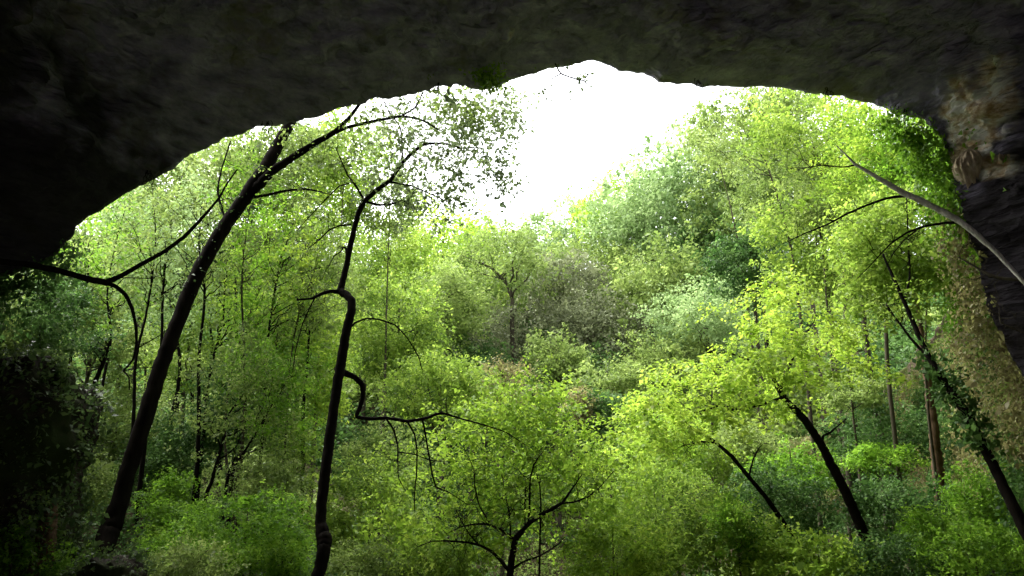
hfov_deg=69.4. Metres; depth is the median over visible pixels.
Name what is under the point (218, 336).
tree
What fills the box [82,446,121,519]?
shade shrub
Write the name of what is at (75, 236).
wood tree
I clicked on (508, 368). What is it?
valley tree
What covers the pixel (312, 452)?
tree
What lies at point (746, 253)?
slope tree
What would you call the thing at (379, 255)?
skyline tree
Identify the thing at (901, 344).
undergrowth
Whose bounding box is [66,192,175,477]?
tree
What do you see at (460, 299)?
valley tree
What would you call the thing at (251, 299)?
tree
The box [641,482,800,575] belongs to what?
thicket shrub
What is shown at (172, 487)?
shade shrub
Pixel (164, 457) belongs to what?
shade shrub
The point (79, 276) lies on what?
bare branch
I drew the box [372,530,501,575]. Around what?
thicket shrub
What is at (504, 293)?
wooded slope tree
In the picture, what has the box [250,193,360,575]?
tree
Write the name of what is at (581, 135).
sky
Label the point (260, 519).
shade shrub
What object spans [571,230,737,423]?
slope tree
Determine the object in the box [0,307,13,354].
cliff
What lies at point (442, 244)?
skyline tree
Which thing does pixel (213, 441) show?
wood tree
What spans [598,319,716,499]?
wooded slope tree
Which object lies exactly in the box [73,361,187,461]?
shade shrub
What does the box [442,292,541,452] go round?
tree
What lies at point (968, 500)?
bank shrub
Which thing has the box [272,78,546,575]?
crooked tree
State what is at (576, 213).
skyline tree
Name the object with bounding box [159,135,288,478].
wood tree
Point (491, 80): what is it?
lip plant
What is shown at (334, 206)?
wood tree
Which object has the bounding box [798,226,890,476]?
slope tree
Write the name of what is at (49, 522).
shrub
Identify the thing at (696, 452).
tree
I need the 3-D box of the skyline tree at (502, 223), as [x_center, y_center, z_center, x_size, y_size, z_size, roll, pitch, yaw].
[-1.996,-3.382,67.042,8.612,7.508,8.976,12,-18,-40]
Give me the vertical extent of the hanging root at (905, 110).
0.443 m
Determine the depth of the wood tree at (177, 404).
30.78 m
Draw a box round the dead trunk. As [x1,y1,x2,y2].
[768,145,1023,284]
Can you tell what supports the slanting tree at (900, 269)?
on the ground
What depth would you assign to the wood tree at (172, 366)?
23.66 m
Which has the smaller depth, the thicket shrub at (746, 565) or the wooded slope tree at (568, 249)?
the thicket shrub at (746, 565)
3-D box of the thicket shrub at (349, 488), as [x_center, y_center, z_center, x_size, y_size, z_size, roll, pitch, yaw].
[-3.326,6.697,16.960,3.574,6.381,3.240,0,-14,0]
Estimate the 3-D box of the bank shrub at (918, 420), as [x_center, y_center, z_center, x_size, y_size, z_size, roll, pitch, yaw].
[10.431,5.186,20.368,3.719,4.800,3.163,5,-15,-19]
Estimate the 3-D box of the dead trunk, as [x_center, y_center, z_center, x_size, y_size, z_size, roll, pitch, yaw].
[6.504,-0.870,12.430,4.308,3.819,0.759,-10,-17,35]
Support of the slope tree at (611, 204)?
on the ground
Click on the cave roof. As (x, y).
(104, 104)
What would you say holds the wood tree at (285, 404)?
on the ground
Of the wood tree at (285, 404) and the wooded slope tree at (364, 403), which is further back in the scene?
the wooded slope tree at (364, 403)
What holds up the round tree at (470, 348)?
on the ground
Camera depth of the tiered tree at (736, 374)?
15.36 m
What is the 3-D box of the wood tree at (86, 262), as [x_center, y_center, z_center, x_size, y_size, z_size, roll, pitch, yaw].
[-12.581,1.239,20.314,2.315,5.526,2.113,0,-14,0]
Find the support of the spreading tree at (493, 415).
on the ground
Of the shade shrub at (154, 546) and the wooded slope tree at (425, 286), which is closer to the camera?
the shade shrub at (154, 546)
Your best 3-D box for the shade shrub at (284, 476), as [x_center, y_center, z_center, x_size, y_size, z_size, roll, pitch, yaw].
[-5.080,5.791,15.024,2.033,5.125,1.816,0,-14,0]
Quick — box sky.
[77,60,938,270]
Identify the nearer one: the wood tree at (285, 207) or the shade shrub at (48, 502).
the shade shrub at (48, 502)
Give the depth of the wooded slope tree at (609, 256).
49.24 m
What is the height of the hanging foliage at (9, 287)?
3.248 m
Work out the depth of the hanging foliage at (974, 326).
12.27 m
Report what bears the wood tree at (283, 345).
on the ground
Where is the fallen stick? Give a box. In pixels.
[958,239,1023,301]
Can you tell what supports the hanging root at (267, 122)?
hanging from the cave roof
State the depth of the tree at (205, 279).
17.63 m
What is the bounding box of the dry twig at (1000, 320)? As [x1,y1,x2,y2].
[982,292,1023,340]
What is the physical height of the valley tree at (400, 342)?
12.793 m
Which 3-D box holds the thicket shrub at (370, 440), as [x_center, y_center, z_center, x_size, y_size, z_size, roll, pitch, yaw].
[-3.166,6.869,19.071,2.788,7.299,2.911,-12,-18,40]
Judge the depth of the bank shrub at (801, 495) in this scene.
16.06 m
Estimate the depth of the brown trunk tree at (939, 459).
17.30 m
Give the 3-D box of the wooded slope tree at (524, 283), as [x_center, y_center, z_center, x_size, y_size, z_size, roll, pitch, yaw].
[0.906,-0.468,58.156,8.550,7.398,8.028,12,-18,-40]
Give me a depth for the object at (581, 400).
24.55 m
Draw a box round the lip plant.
[458,62,516,96]
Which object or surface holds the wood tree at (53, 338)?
on the ground
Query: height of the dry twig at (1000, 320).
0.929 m
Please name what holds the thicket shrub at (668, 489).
on the ground
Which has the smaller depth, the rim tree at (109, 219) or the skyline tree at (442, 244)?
the rim tree at (109, 219)
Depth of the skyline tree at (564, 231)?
62.36 m
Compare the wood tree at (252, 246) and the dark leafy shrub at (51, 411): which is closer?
the dark leafy shrub at (51, 411)
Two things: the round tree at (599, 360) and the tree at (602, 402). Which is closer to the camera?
the tree at (602, 402)
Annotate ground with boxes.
[23,237,998,575]
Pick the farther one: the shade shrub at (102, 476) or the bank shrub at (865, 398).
the bank shrub at (865, 398)
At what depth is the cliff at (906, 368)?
25.77 m
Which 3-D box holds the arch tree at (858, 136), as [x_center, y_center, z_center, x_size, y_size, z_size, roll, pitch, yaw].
[10.003,0.770,19.507,4.771,13.688,4.080,-11,-18,37]
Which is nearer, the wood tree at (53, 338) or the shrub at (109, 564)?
the shrub at (109, 564)
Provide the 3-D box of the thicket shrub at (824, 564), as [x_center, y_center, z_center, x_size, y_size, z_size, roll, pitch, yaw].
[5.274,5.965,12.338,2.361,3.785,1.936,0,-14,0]
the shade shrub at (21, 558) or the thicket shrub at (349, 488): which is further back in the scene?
the thicket shrub at (349, 488)
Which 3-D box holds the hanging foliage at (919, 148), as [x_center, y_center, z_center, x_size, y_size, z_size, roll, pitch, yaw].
[7.940,-2.039,14.194,1.260,3.609,1.964,5,-15,-18]
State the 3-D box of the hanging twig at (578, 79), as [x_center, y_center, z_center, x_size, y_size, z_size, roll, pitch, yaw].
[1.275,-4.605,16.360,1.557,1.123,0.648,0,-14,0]
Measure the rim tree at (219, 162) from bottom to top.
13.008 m
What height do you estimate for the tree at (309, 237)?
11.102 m
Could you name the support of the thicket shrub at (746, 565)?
on the ground
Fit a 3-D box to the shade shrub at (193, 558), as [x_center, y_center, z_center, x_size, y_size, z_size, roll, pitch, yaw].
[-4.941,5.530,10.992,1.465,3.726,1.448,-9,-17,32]
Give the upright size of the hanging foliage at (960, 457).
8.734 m
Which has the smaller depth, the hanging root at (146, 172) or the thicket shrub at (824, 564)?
the thicket shrub at (824, 564)
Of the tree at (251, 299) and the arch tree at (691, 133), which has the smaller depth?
the tree at (251, 299)
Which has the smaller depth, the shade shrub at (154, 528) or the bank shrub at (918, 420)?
the shade shrub at (154, 528)
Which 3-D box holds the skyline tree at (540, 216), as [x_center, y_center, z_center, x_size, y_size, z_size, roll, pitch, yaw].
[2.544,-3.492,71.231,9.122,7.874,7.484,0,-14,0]
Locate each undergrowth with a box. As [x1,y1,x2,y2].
[7,230,1017,575]
[11,236,1016,575]
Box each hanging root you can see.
[142,170,155,189]
[261,120,272,140]
[694,79,708,91]
[823,87,835,102]
[894,104,910,124]
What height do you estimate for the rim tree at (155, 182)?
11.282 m
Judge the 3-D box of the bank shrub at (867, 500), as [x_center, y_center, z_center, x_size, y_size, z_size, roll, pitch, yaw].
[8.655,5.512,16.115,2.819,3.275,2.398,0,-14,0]
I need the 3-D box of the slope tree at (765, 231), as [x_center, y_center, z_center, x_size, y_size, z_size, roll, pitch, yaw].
[11.774,1.662,26.292,5.762,14.024,6.094,5,-15,-18]
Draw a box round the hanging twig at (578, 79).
[535,63,603,102]
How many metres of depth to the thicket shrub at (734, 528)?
13.15 m
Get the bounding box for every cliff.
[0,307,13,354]
[798,301,1023,559]
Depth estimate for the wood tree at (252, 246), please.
24.36 m
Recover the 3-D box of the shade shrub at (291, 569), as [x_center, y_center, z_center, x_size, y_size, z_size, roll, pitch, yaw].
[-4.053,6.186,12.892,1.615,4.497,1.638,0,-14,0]
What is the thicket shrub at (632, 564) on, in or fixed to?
on the ground
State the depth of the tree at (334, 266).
18.77 m
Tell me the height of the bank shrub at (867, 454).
3.855 m
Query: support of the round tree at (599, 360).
on the ground
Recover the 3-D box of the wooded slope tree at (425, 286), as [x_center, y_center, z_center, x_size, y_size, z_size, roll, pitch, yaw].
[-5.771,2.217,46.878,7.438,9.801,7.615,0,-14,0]
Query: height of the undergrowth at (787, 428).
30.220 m
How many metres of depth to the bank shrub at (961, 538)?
11.64 m
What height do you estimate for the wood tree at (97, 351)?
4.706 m
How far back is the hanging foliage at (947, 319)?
15.73 m
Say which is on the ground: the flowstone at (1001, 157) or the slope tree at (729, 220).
the slope tree at (729, 220)
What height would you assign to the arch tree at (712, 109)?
17.885 m
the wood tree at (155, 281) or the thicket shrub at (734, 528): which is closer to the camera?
the thicket shrub at (734, 528)
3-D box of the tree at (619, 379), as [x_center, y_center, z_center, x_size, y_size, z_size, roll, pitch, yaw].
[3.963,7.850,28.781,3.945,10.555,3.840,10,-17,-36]
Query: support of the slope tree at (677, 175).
on the ground
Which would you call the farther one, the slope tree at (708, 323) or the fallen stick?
the slope tree at (708, 323)
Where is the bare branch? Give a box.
[0,169,238,389]
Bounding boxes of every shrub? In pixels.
[0,326,123,575]
[0,472,109,575]
[0,488,63,532]
[0,515,62,575]
[25,540,100,575]
[60,540,163,575]
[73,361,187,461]
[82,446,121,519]
[116,408,229,493]
[123,528,216,575]
[127,486,236,552]
[128,464,205,544]
[143,530,250,575]
[159,479,315,575]
[219,445,315,572]
[241,510,327,575]
[299,439,438,575]
[324,534,421,575]
[331,411,448,563]
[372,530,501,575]
[541,501,681,575]
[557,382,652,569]
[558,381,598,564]
[572,451,732,575]
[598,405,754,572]
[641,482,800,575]
[684,408,800,575]
[698,491,771,575]
[709,455,851,554]
[712,520,827,575]
[733,431,852,532]
[746,527,894,575]
[808,389,957,546]
[816,371,903,519]
[837,464,970,574]
[837,522,956,575]
[838,439,931,573]
[883,501,1005,575]
[906,510,1023,575]
[932,453,1016,573]
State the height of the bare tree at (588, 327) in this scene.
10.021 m
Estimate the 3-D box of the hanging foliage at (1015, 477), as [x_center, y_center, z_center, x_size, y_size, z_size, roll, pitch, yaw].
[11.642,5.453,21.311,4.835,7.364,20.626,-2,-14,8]
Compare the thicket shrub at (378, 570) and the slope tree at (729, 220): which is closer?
the thicket shrub at (378, 570)
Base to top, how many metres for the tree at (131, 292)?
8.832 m
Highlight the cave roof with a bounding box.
[0,0,1023,379]
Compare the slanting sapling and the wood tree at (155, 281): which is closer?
the slanting sapling
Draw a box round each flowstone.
[952,148,982,188]
[998,153,1009,164]
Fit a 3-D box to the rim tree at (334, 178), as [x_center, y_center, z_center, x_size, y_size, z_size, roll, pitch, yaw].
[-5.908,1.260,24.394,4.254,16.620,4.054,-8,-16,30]
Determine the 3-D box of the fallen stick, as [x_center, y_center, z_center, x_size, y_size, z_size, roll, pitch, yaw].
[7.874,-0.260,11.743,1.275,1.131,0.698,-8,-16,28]
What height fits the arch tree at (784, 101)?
16.531 m
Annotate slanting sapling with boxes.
[655,418,826,574]
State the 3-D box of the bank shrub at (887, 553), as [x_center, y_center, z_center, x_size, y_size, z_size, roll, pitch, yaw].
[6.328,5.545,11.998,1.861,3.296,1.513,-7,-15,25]
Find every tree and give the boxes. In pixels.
[6,267,109,360]
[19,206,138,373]
[35,235,105,293]
[43,282,159,387]
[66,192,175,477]
[69,198,136,405]
[74,328,127,386]
[79,174,212,412]
[84,184,174,390]
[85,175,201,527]
[91,74,516,555]
[92,226,199,411]
[113,158,226,450]
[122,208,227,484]
[126,293,248,443]
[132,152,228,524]
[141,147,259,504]
[154,304,325,567]
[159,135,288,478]
[174,350,305,532]
[175,132,275,532]
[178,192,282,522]
[190,207,305,405]
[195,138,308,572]
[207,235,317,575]
[209,312,337,527]
[216,289,338,560]
[219,169,336,372]
[237,118,349,536]
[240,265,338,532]
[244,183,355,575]
[249,410,323,556]
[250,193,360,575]
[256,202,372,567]
[267,228,367,471]
[271,293,364,572]
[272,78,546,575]
[279,141,385,521]
[284,101,403,574]
[328,261,416,423]
[331,353,673,575]
[333,146,444,558]
[333,207,460,450]
[339,263,461,563]
[367,343,509,548]
[369,185,511,299]
[376,248,478,395]
[391,253,498,517]
[421,242,524,334]
[425,328,522,513]
[433,212,591,463]
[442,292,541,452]
[445,210,538,274]
[464,352,543,575]
[484,240,570,323]
[500,207,573,256]
[505,244,622,425]
[519,322,597,531]
[527,227,625,342]
[531,285,662,456]
[538,184,609,267]
[550,258,917,575]
[553,335,635,496]
[558,357,657,563]
[565,138,699,336]
[567,169,646,262]
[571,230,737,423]
[576,233,662,338]
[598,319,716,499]
[613,109,770,373]
[628,270,767,496]
[660,206,777,401]
[666,105,820,406]
[673,86,825,550]
[673,101,766,509]
[694,217,802,511]
[716,101,873,426]
[729,87,851,543]
[730,86,890,530]
[736,162,881,533]
[768,117,914,534]
[792,96,930,571]
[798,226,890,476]
[806,172,1023,540]
[836,180,953,551]
[856,116,949,566]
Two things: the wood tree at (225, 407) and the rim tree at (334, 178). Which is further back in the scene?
the rim tree at (334, 178)
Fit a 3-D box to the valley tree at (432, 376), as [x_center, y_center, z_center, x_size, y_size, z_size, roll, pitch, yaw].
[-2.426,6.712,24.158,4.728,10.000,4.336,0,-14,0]
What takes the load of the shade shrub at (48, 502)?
on the ground
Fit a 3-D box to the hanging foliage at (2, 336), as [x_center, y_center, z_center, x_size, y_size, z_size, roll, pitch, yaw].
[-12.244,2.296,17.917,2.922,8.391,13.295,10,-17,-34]
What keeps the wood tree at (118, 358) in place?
on the ground
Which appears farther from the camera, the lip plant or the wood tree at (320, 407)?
the wood tree at (320, 407)
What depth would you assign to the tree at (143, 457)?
18.61 m
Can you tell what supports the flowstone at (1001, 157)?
attached to the cave roof
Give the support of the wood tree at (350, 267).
on the ground
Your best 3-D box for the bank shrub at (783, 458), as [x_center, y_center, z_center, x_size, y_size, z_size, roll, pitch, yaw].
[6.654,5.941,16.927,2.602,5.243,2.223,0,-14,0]
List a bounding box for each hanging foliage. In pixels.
[0,238,105,341]
[0,270,52,356]
[0,275,40,349]
[775,303,1023,575]
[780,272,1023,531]
[865,102,978,264]
[916,121,1006,353]
[923,203,1023,467]
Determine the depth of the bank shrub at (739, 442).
19.14 m
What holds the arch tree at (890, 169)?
on the ground
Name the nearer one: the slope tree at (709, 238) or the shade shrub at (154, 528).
the shade shrub at (154, 528)
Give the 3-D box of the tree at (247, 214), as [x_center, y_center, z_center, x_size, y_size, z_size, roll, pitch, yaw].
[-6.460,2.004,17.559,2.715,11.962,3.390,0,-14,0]
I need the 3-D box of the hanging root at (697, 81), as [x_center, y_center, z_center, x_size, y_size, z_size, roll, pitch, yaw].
[4.160,-4.488,16.317,0.308,0.305,0.245,8,-16,-28]
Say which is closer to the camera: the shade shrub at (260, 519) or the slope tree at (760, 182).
the shade shrub at (260, 519)
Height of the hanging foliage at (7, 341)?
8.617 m
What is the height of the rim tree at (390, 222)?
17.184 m
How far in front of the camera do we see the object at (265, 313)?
20.15 m
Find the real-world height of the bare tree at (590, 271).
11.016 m
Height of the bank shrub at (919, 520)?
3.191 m
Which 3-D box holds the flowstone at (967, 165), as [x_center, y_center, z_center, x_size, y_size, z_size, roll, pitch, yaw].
[8.351,-1.949,13.363,0.587,1.254,0.584,4,-15,-16]
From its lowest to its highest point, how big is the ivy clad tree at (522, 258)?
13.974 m
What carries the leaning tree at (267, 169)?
on the ground
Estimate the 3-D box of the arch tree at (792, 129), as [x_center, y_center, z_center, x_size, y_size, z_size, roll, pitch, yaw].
[9.539,0.541,22.673,5.128,15.449,4.605,0,-14,0]
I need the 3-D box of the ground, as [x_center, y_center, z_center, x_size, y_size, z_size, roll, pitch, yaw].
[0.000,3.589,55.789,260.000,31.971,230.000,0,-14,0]
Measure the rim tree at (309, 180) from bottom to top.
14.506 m
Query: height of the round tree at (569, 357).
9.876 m
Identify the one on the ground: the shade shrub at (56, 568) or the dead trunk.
the shade shrub at (56, 568)
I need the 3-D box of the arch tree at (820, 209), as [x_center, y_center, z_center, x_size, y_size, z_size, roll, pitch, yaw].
[11.288,1.013,23.494,5.073,13.873,5.007,-6,-15,23]

